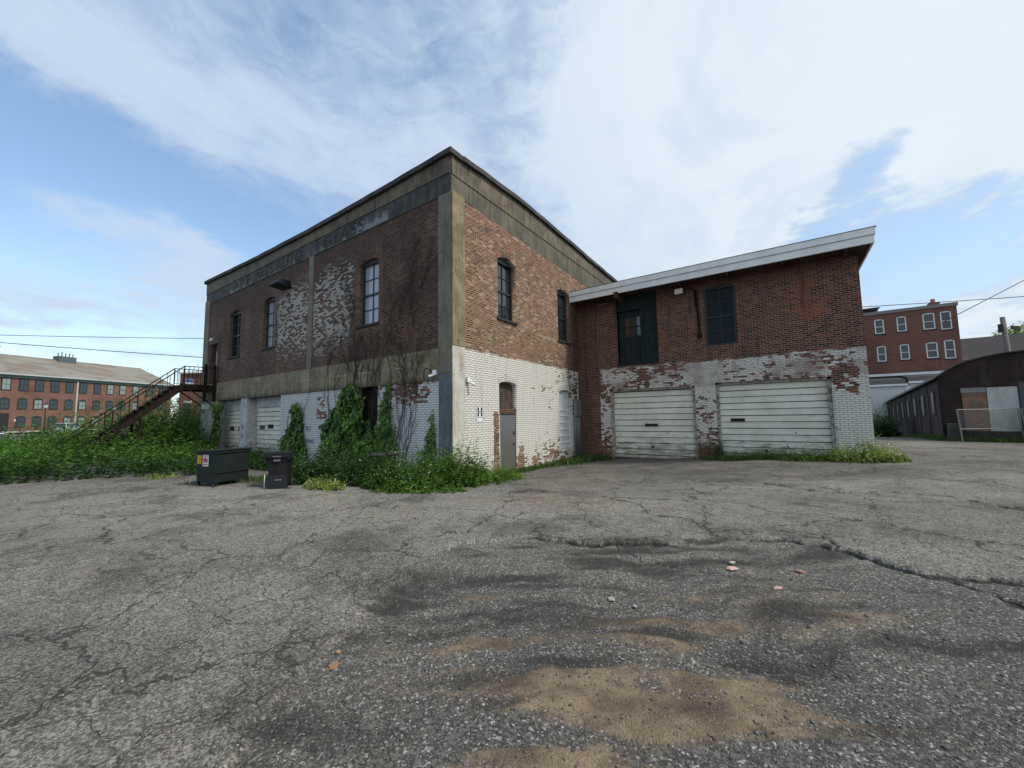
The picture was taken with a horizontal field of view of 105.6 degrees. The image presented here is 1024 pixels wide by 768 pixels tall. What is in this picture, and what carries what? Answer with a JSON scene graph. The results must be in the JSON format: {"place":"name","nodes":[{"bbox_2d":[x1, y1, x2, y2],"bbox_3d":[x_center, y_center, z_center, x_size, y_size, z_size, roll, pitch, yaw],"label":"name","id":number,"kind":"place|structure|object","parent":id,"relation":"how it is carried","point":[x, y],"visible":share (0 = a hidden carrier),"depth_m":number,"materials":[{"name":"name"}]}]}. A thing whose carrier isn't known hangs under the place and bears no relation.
{"place":"outdoors","nodes":[
{"label":"outdoors","id":0,"kind":"place"},
{"bbox_2d":[1,429,100,432],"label":"pavement","id":1,"kind":"structure","parent":0,"point":[30,431],"depth_m":71.00,"materials":[{"name":"grey"}]},
{"bbox_2d":[0,342,202,357],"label":"overhead cable","id":2,"kind":"object","parent":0,"point":[101,350],"visible":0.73,"depth_m":37.81,"materials":[{"name":"black rubber"}]},
{"bbox_2d":[10,335,203,338],"bbox_3d":[-55.883,-5.332,39.532,53.654,2.357,0.054,-1,-5,0],"label":"overhead cable","id":3,"kind":"object","parent":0,"point":[107,337],"visible":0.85,"depth_m":39.49,"materials":[{"name":"black rubber"}]},
{"bbox_2d":[386,451,400,455],"bbox_3d":[-3.332,1.946,10.912,0.410,0.105,0.410,-4,-6,35],"label":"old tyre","id":4,"kind":"object","parent":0,"point":[394,453],"visible":0.84,"depth_m":10.76,"materials":[{"name":"black rubber"}]},
{"bbox_2d":[0,429,1023,767],"bbox_3d":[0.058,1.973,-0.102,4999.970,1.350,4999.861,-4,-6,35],"label":"ground","id":5,"kind":"structure","parent":0,"point":[960,485],"depth_m":3.41,"materials":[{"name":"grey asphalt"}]},
{"bbox_2d":[0,433,51,464],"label":"shrub","id":6,"kind":"object","parent":5,"relation":"on","point":[24,448],"visible":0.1,"depth_m":16.07,"materials":[{"name":"green plant"}]},
{"bbox_2d":[43,402,48,434],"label":"street lamp","id":7,"kind":"object","parent":5,"relation":"on","point":[45,404],"visible":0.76,"depth_m":58.01,"materials":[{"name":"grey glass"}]},
{"bbox_2d":[54,423,81,433],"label":"parked car","id":8,"kind":"object","parent":5,"relation":"on","point":[71,424],"visible":0.12,"depth_m":64.71,"materials":[{"name":"grey paint"}]},
{"bbox_2d":[30,409,126,457],"bbox_3d":[-23.040,2.594,20.990,6.670,2.619,3.704,-4,-6,35],"label":"shrub","id":9,"kind":"object","parent":5,"relation":"on","point":[89,435],"visible":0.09,"depth_m":20.46,"materials":[{"name":"green plant"}]},
{"bbox_2d":[0,346,172,430],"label":"mill building","id":10,"kind":"structure","parent":5,"relation":"on","point":[29,386],"depth_m":82.88,"materials":[{"name":"brick"}]},
{"bbox_2d":[0,413,8,430],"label":"door","id":11,"kind":"structure","parent":10,"relation":"in","point":[4,417],"depth_m":73.74,"materials":[{"name":"black"}]},
{"bbox_2d":[0,397,9,408],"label":"window","id":12,"kind":"structure","parent":10,"relation":"in","point":[4,401],"depth_m":73.86,"materials":[{"name":"grey glass"}]},
{"bbox_2d":[0,378,11,390],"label":"window","id":13,"kind":"structure","parent":10,"relation":"in","point":[6,383],"depth_m":74.15,"materials":[{"name":"grey glass"}]},
{"bbox_2d":[15,416,25,427],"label":"window","id":14,"kind":"structure","parent":10,"relation":"in","point":[20,419],"depth_m":75.84,"materials":[{"name":"grey glass"}]},
{"bbox_2d":[17,398,27,409],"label":"window","id":15,"kind":"structure","parent":10,"relation":"in","point":[21,402],"depth_m":76.17,"materials":[{"name":"grey glass"}]},
{"bbox_2d":[18,379,28,390],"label":"window","id":16,"kind":"structure","parent":10,"relation":"in","point":[23,383],"depth_m":76.40,"materials":[{"name":"grey glass"}]},
{"bbox_2d":[31,416,41,426],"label":"window","id":17,"kind":"structure","parent":10,"relation":"in","point":[36,418],"depth_m":78.03,"materials":[{"name":"grey glass"}]},
{"bbox_2d":[33,398,42,409],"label":"window","id":18,"kind":"structure","parent":10,"relation":"in","point":[37,403],"depth_m":78.26,"materials":[{"name":"grey glass"}]},
{"bbox_2d":[34,380,44,391],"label":"window","id":19,"kind":"structure","parent":10,"relation":"in","point":[39,384],"depth_m":78.61,"materials":[{"name":"grey glass"}]},
{"bbox_2d":[47,416,56,425],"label":"window","id":20,"kind":"structure","parent":10,"relation":"in","point":[53,418],"depth_m":80.22,"materials":[{"name":"grey glass"}]},
{"bbox_2d":[49,399,57,409],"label":"window","id":21,"kind":"structure","parent":10,"relation":"in","point":[53,405],"depth_m":80.57,"materials":[{"name":"grey glass"}]},
{"bbox_2d":[50,381,59,392],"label":"window","id":22,"kind":"structure","parent":10,"relation":"in","point":[54,387],"depth_m":80.94,"materials":[{"name":"grey glass"}]},
{"bbox_2d":[63,416,71,423],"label":"window","id":23,"kind":"structure","parent":10,"relation":"in","point":[65,418],"depth_m":82.49,"materials":[{"name":"grey glass"}]},
{"bbox_2d":[64,399,72,409],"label":"window","id":24,"kind":"structure","parent":10,"relation":"in","point":[68,402],"depth_m":82.88,"materials":[{"name":"grey glass"}]},
{"bbox_2d":[65,382,73,392],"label":"window","id":25,"kind":"structure","parent":10,"relation":"in","point":[69,388],"depth_m":83.15,"materials":[{"name":"grey glass"}]},
{"bbox_2d":[78,400,85,409],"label":"window","id":26,"kind":"structure","parent":10,"relation":"in","point":[81,406],"depth_m":85.14,"materials":[{"name":"grey glass"}]},
{"bbox_2d":[79,383,87,393],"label":"window","id":27,"kind":"structure","parent":10,"relation":"in","point":[83,386],"depth_m":85.39,"materials":[{"name":"grey glass"}]},
{"bbox_2d":[92,400,99,409],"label":"window","id":28,"kind":"structure","parent":10,"relation":"in","point":[95,406],"depth_m":87.39,"materials":[{"name":"grey glass"}]},
{"bbox_2d":[93,384,100,393],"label":"window","id":29,"kind":"structure","parent":10,"relation":"in","point":[97,387],"depth_m":87.82,"materials":[{"name":"grey glass"}]},
{"bbox_2d":[105,401,112,409],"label":"window","id":30,"kind":"structure","parent":10,"relation":"in","point":[108,403],"depth_m":89.85,"materials":[{"name":"grey glass"}]},
{"bbox_2d":[106,384,113,394],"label":"window","id":31,"kind":"structure","parent":10,"relation":"in","point":[111,387],"depth_m":90.23,"materials":[{"name":"grey glass"}]},
{"bbox_2d":[119,385,125,395],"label":"window","id":32,"kind":"structure","parent":10,"relation":"in","point":[122,387],"depth_m":92.53,"materials":[{"name":"grey glass"}]},
{"bbox_2d":[132,386,138,395],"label":"window","id":33,"kind":"structure","parent":10,"relation":"in","point":[135,388],"depth_m":95.17,"materials":[{"name":"grey glass"}]},
{"bbox_2d":[146,387,151,396],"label":"window","id":34,"kind":"structure","parent":10,"relation":"in","point":[150,393],"depth_m":98.16,"materials":[{"name":"grey glass"}]},
{"bbox_2d":[0,364,229,484],"bbox_3d":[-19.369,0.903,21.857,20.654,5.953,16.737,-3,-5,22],"label":"undergrowth","id":35,"kind":"object","parent":5,"relation":"on","point":[105,450],"visible":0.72,"depth_m":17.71,"materials":[{"name":"green plant"}]},
{"bbox_2d":[46,364,216,461],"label":"metal staircase","id":36,"kind":"structure","parent":5,"relation":"on","point":[158,400],"depth_m":20.21,"materials":[{"name":"metal"}]},
{"bbox_2d":[133,472,179,479],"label":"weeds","id":37,"kind":"object","parent":5,"relation":"on","point":[156,476],"visible":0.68,"depth_m":11.85,"materials":[{"name":"green plant"}]},
{"bbox_2d":[108,382,207,451],"bbox_3d":[-20.423,1.579,23.860,8.384,4.974,6.622,-3,-5,22],"label":"shrub","id":38,"kind":"object","parent":5,"relation":"on","point":[182,423],"visible":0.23,"depth_m":22.84,"materials":[{"name":"green plant"}]},
{"bbox_2d":[178,371,201,425],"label":"brick building","id":39,"kind":"structure","parent":5,"relation":"on","point":[190,380],"depth_m":59.71,"materials":[{"name":"red brick"}]},
{"bbox_2d":[192,447,252,486],"bbox_3d":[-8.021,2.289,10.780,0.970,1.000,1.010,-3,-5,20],"label":"dumpster","id":40,"kind":"object","parent":5,"relation":"on","point":[215,466],"visible":0.93,"depth_m":10.44,"materials":[{"name":"black metal"}]},
{"bbox_2d":[166,474,325,489],"bbox_3d":[-7.383,2.752,11.306,4.903,0.164,2.881,-2,-5,8],"label":"grass patch","id":41,"kind":"object","parent":5,"relation":"on","point":[250,478],"visible":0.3,"depth_m":10.96,"materials":[{"name":"green plant"}]},
{"bbox_2d":[242,435,308,470],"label":"shrub","id":42,"kind":"object","parent":5,"relation":"on","point":[257,461],"visible":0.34,"depth_m":14.21,"materials":[{"name":"green plant"}]},
{"bbox_2d":[264,450,294,488],"bbox_3d":[-6.054,2.244,10.176,0.648,0.927,0.720,0,-5,-15],"label":"wheeled trash cart","id":43,"kind":"object","parent":5,"relation":"on","point":[279,469],"visible":0.95,"depth_m":9.99,"materials":[{"name":"black plastic"}]},
{"bbox_2d":[261,455,320,481],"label":"weed clump","id":44,"kind":"object","parent":5,"relation":"on","point":[303,467],"visible":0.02,"depth_m":11.81,"materials":[{"name":"green plant"}]},
{"bbox_2d":[301,474,347,490],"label":"weed clump","id":45,"kind":"object","parent":5,"relation":"on","point":[324,486],"visible":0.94,"depth_m":9.80,"materials":[{"name":"green plant"}]},
{"bbox_2d":[289,429,362,484],"bbox_3d":[-5.592,2.107,11.538,2.595,1.552,2.484,-3,-5,19],"label":"shrub","id":46,"kind":"object","parent":5,"relation":"on","point":[300,474],"visible":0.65,"depth_m":10.97,"materials":[{"name":"green plant"}]},
{"bbox_2d":[327,661,337,670],"bbox_3d":[-1.270,2.002,2.766,0.062,0.015,0.100,0,-5,-14],"label":"flat stone","id":47,"kind":"object","parent":5,"relation":"on","point":[333,665],"visible":1,"depth_m":2.75,"materials":[{"name":"beige stone"}]},
{"bbox_2d":[318,432,405,486],"bbox_3d":[-4.248,2.111,11.055,2.705,1.444,2.340,-4,-6,35],"label":"shrub","id":48,"kind":"object","parent":5,"relation":"on","point":[347,469],"visible":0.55,"depth_m":10.67,"materials":[{"name":"green plant"}]},
{"bbox_2d":[200,146,616,473],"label":"brick warehouse","id":49,"kind":"structure","parent":5,"relation":"on","point":[511,270],"depth_m":14.87,"materials":[{"name":"brown brick"}]},
{"bbox_2d":[203,402,223,449],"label":"ivy","id":50,"kind":"object","parent":49,"relation":"attached to","point":[214,434],"visible":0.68,"depth_m":21.29,"materials":[{"name":"green plant"}]},
{"bbox_2d":[209,340,219,382],"bbox_3d":[-17.235,-1.250,22.635,1.450,2.470,0.280,-4,-6,35],"label":"upper door","id":51,"kind":"structure","parent":49,"relation":"in","point":[216,361],"depth_m":22.42,"materials":[{"name":"grey"}]},
{"bbox_2d":[225,411,239,448],"bbox_3d":[-14.995,2.774,21.199,3.050,2.600,0.070,-4,-6,35],"label":"garage door","id":52,"kind":"structure","parent":49,"relation":"in","point":[233,417],"depth_m":21.53,"materials":[{"name":"white metal"}]},
{"bbox_2d":[227,311,240,359],"bbox_3d":[-14.986,-2.675,21.141,1.550,2.608,0.290,-4,-6,35],"label":"window","id":53,"kind":"structure","parent":49,"relation":"in","point":[237,316],"depth_m":21.44,"materials":[{"name":"black glass"}]},
{"bbox_2d":[260,298,275,350],"bbox_3d":[-11.719,-2.926,18.882,1.310,2.548,0.290,-4,-6,35],"label":"window","id":54,"kind":"structure","parent":49,"relation":"in","point":[270,324],"depth_m":19.14,"materials":[{"name":"grey glass"}]},
{"bbox_2d":[256,407,279,453],"bbox_3d":[-11.667,2.478,18.900,3.440,2.700,0.070,-4,-6,35],"label":"garage door","id":55,"kind":"structure","parent":49,"relation":"in","point":[268,419],"depth_m":19.13,"materials":[{"name":"white metal"}]},
{"bbox_2d":[278,401,307,459],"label":"ivy","id":56,"kind":"object","parent":49,"relation":"attached to","point":[293,430],"visible":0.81,"depth_m":16.47,"materials":[{"name":"green plant"}]},
{"bbox_2d":[314,382,374,467],"bbox_3d":[-6.188,1.644,14.289,3.606,3.506,0.536,-4,-6,35],"label":"ivy","id":57,"kind":"object","parent":49,"relation":"attached to","point":[347,419],"visible":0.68,"depth_m":14.19,"materials":[{"name":"green plant"}]},
{"bbox_2d":[356,259,378,328],"bbox_3d":[-5.229,-3.356,14.389,1.300,2.528,0.290,-4,-6,35],"label":"window","id":58,"kind":"structure","parent":49,"relation":"in","point":[369,305],"depth_m":14.57,"materials":[{"name":"grey glass"}]},
{"bbox_2d":[363,387,377,452],"bbox_3d":[-5.042,1.826,14.177,1.300,3.400,0.060,-4,-6,35],"label":"blocked doorway","id":59,"kind":"structure","parent":49,"relation":"in","point":[367,392],"depth_m":14.32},
{"bbox_2d":[303,210,453,462],"bbox_3d":[-5.274,-1.328,14.106,8.706,8.485,0.079,-4,-6,35],"label":"bare vine","id":60,"kind":"object","parent":49,"relation":"attached to","point":[365,355],"visible":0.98,"depth_m":13.24,"materials":[{"name":"brown plant"}]},
{"bbox_2d":[372,381,396,465],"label":"ivy","id":61,"kind":"object","parent":49,"relation":"attached to","point":[383,415],"visible":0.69,"depth_m":13.18,"materials":[{"name":"green plant"}]},
{"bbox_2d":[416,409,438,465],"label":"ivy","id":62,"kind":"object","parent":49,"relation":"attached to","point":[427,439],"visible":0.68,"depth_m":11.94,"materials":[{"name":"green plant"}]},
{"bbox_2d":[497,258,517,325],"bbox_3d":[-0.266,-3.451,14.416,0.310,2.408,1.270,-4,-6,35],"label":"window","id":63,"kind":"structure","parent":49,"relation":"in","point":[504,269],"depth_m":14.62,"materials":[{"name":"black glass"}]},
{"bbox_2d":[499,414,516,470],"bbox_3d":[-0.174,2.203,13.912,0.166,2.255,1.080,-4,-6,35],"label":"steel door","id":64,"kind":"structure","parent":49,"relation":"in","point":[507,422],"depth_m":13.94,"materials":[{"name":"grey metal"}]},
{"bbox_2d":[557,290,571,344],"bbox_3d":[2.321,-3.128,18.121,0.310,2.508,1.290,-4,-6,35],"label":"window","id":65,"kind":"structure","parent":49,"relation":"in","point":[561,299],"depth_m":18.39,"materials":[{"name":"black glass"}]},
{"bbox_2d":[559,391,573,451],"bbox_3d":[2.375,1.668,17.652,0.250,2.690,1.260,-4,-6,35],"label":"boarded window","id":66,"kind":"structure","parent":49,"relation":"in","point":[563,396],"depth_m":17.73,"materials":[{"name":"white wood"}]},
{"bbox_2d":[360,430,458,492],"bbox_3d":[-2.708,1.941,10.406,2.953,1.636,2.542,-4,-6,35],"label":"shrub","id":67,"kind":"object","parent":5,"relation":"on","point":[405,476],"visible":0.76,"depth_m":9.83,"materials":[{"name":"green plant"}]},
{"bbox_2d":[369,474,466,494],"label":"weed clump","id":68,"kind":"object","parent":5,"relation":"on","point":[453,489],"visible":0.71,"depth_m":9.22,"materials":[{"name":"green plant"}]},
{"bbox_2d":[412,425,497,488],"bbox_3d":[-1.689,1.952,10.600,2.516,1.613,2.590,-4,-6,35],"label":"shrub","id":69,"kind":"object","parent":5,"relation":"on","point":[454,469],"visible":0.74,"depth_m":10.20,"materials":[{"name":"green plant"}]},
{"bbox_2d":[456,455,525,487],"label":"weed clump","id":70,"kind":"object","parent":5,"relation":"on","point":[504,475],"visible":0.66,"depth_m":10.88,"materials":[{"name":"green plant"}]},
{"bbox_2d":[487,455,584,473],"bbox_3d":[1.292,3.066,15.133,1.162,0.456,8.024,-4,-6,35],"label":"grass strip","id":71,"kind":"object","parent":5,"relation":"on","point":[523,469],"depth_m":14.43,"materials":[{"name":"green plant"}]},
{"bbox_2d":[552,453,613,466],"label":"grass tuft","id":72,"kind":"object","parent":5,"relation":"on","point":[589,458],"visible":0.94,"depth_m":16.69,"materials":[{"name":"green plant"}]},
{"bbox_2d":[707,433,730,456],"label":"weed clump","id":73,"kind":"object","parent":5,"relation":"on","point":[719,449],"visible":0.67,"depth_m":15.15,"materials":[{"name":"green plant"}]},
{"bbox_2d":[569,225,875,458],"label":"garage wing","id":74,"kind":"structure","parent":5,"relation":"on","point":[760,349],"depth_m":15.34,"materials":[{"name":"brown brick"}]},
{"bbox_2d":[618,310,641,363],"bbox_3d":[5.474,-2.163,17.962,1.030,2.420,0.075,-4,-6,35],"label":"loft door","id":75,"kind":"structure","parent":74,"relation":"in","point":[629,322],"depth_m":17.96,"materials":[{"name":"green wood"}]},
{"bbox_2d":[614,389,695,458],"bbox_3d":[6.221,1.838,17.110,3.460,3.078,0.076,-4,-6,35],"label":"garage door","id":76,"kind":"structure","parent":74,"relation":"in","point":[644,420],"depth_m":17.05,"materials":[{"name":"white metal"}]},
{"bbox_2d":[704,285,737,346],"bbox_3d":[8.437,-2.784,15.725,1.086,2.446,0.110,-4,-6,35],"label":"window","id":77,"kind":"structure","parent":74,"relation":"in","point":[720,307],"depth_m":15.74,"materials":[{"name":"black glass"}]},
{"bbox_2d":[719,380,832,457],"bbox_3d":[9.802,1.427,14.643,3.430,2.945,0.076,-4,-6,35],"label":"garage door","id":78,"kind":"structure","parent":74,"relation":"in","point":[761,414],"depth_m":14.57,"materials":[{"name":"white metal"}]},
{"bbox_2d":[726,566,737,569],"bbox_3d":[2.493,2.083,4.399,0.137,0.026,0.084,0,-5,-14],"label":"brick fragment","id":79,"kind":"object","parent":5,"relation":"on","point":[732,568],"visible":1,"depth_m":4.39,"materials":[{"name":"pink brick"}]},
{"bbox_2d":[715,442,844,460],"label":"weed clump","id":80,"kind":"object","parent":5,"relation":"on","point":[762,454],"visible":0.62,"depth_m":13.79,"materials":[{"name":"green plant"}]},
{"bbox_2d":[698,453,877,461],"bbox_3d":[9.461,2.570,13.633,5.704,0.514,1.236,-5,-6,39],"label":"grass strip","id":81,"kind":"object","parent":5,"relation":"on","point":[784,458],"depth_m":13.49,"materials":[{"name":"green plant"}]},
{"bbox_2d":[822,430,912,462],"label":"weed clump","id":82,"kind":"object","parent":5,"relation":"on","point":[873,453],"visible":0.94,"depth_m":11.99,"materials":[{"name":"green plant"}]},
{"bbox_2d":[871,397,910,436],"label":"shrub","id":83,"kind":"object","parent":5,"relation":"on","point":[883,428],"visible":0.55,"depth_m":32.35,"materials":[{"name":"green plant"}]},
{"bbox_2d":[863,299,962,378],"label":"brick apartment building","id":84,"kind":"structure","parent":5,"relation":"on","point":[926,338],"depth_m":48.97,"materials":[{"name":"red brick"}]},
{"bbox_2d":[874,319,885,334],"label":"window","id":85,"kind":"structure","parent":84,"relation":"in","point":[879,324],"depth_m":50.86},
{"bbox_2d":[877,346,887,362],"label":"window","id":86,"kind":"structure","parent":84,"relation":"in","point":[881,350],"depth_m":50.58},
{"bbox_2d":[896,316,907,332],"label":"window","id":87,"kind":"structure","parent":84,"relation":"in","point":[901,321],"depth_m":49.67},
{"bbox_2d":[900,344,911,360],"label":"window","id":88,"kind":"structure","parent":84,"relation":"in","point":[904,348],"depth_m":49.35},
{"bbox_2d":[922,313,936,330],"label":"window","id":89,"kind":"structure","parent":84,"relation":"in","point":[928,318],"depth_m":48.30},
{"bbox_2d":[926,342,939,359],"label":"window","id":90,"kind":"structure","parent":84,"relation":"in","point":[932,347],"depth_m":47.97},
{"bbox_2d":[940,311,953,330],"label":"window","id":91,"kind":"structure","parent":84,"relation":"in","point":[947,325],"depth_m":47.46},
{"bbox_2d":[944,340,957,359],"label":"window","id":92,"kind":"structure","parent":84,"relation":"in","point":[949,345],"depth_m":47.12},
{"bbox_2d":[869,371,965,430],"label":"white garage row","id":93,"kind":"object","parent":5,"relation":"on","point":[887,388],"visible":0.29,"depth_m":47.22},
{"bbox_2d":[885,350,1023,438],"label":"curved roof shed","id":94,"kind":"structure","parent":5,"relation":"on","point":[931,405],"depth_m":22.11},
{"bbox_2d":[901,402,904,418],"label":"window","id":95,"kind":"structure","parent":94,"relation":"in","point":[902,403],"depth_m":35.45,"materials":[{"name":"grey glass"}]},
{"bbox_2d":[907,400,910,417],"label":"window","id":96,"kind":"structure","parent":94,"relation":"in","point":[908,405],"depth_m":32.64,"materials":[{"name":"grey glass"}]},
{"bbox_2d":[913,397,917,416],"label":"window","id":97,"kind":"structure","parent":94,"relation":"in","point":[914,399],"depth_m":29.80,"materials":[{"name":"grey glass"}]},
{"bbox_2d":[921,394,925,415],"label":"window","id":98,"kind":"structure","parent":94,"relation":"in","point":[922,396],"depth_m":26.98,"materials":[{"name":"grey glass"}]},
{"bbox_2d":[931,391,936,414],"bbox_3d":[26.433,1.202,24.380,0.066,1.525,0.900,-5,-6,40],"label":"window","id":99,"kind":"structure","parent":94,"relation":"in","point":[932,392],"depth_m":24.18,"materials":[{"name":"grey glass"}]},
{"bbox_2d":[946,423,963,440],"bbox_3d":[25.160,2.874,22.050,0.519,1.298,0.878,-5,-6,40],"label":"concrete block","id":100,"kind":"object","parent":5,"relation":"on","point":[953,430],"depth_m":21.83,"materials":[{"name":"grey concrete"}]},
{"bbox_2d":[890,433,1023,442],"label":"grass strip","id":101,"kind":"object","parent":5,"relation":"on","point":[969,438],"depth_m":21.47,"materials":[{"name":"green plant"}]},
{"bbox_2d":[956,408,1023,442],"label":"chain link fence","id":102,"kind":"object","parent":5,"relation":"on","point":[1018,415],"visible":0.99,"depth_m":20.79,"materials":[{"name":"grey metal"}]},
{"bbox_2d":[960,334,1023,361],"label":"grey house","id":103,"kind":"structure","parent":5,"relation":"on","point":[973,348],"depth_m":56.02,"materials":[{"name":"paint"}]},
{"bbox_2d":[991,321,1023,335],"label":"leafy tree","id":104,"kind":"object","parent":5,"relation":"on","point":[1011,331],"visible":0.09,"depth_m":71.59,"materials":[{"name":"green plant"}]},
{"bbox_2d":[997,317,1020,351],"bbox_3d":[38.571,-0.274,29.756,1.771,9.859,0.397,0,-5,-8],"label":"utility pole","id":105,"kind":"object","parent":5,"relation":"on","point":[1002,327],"visible":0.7,"depth_m":29.92,"materials":[{"name":"grey wood"}]},
{"bbox_2d":[0,0,1023,413],"label":"sky","id":106,"kind":"structure","parent":0,"point":[151,150],"materials":[{"name":"blue"}]},
{"bbox_2d":[864,296,1023,306],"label":"overhead cable","id":107,"kind":"object","parent":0,"point":[945,301],"visible":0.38,"depth_m":31.00,"materials":[{"name":"black rubber"}]},
{"bbox_2d":[944,280,1023,321],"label":"overhead cable","id":108,"kind":"object","parent":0,"point":[984,300],"visible":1,"depth_m":29.68,"materials":[{"name":"black rubber"}]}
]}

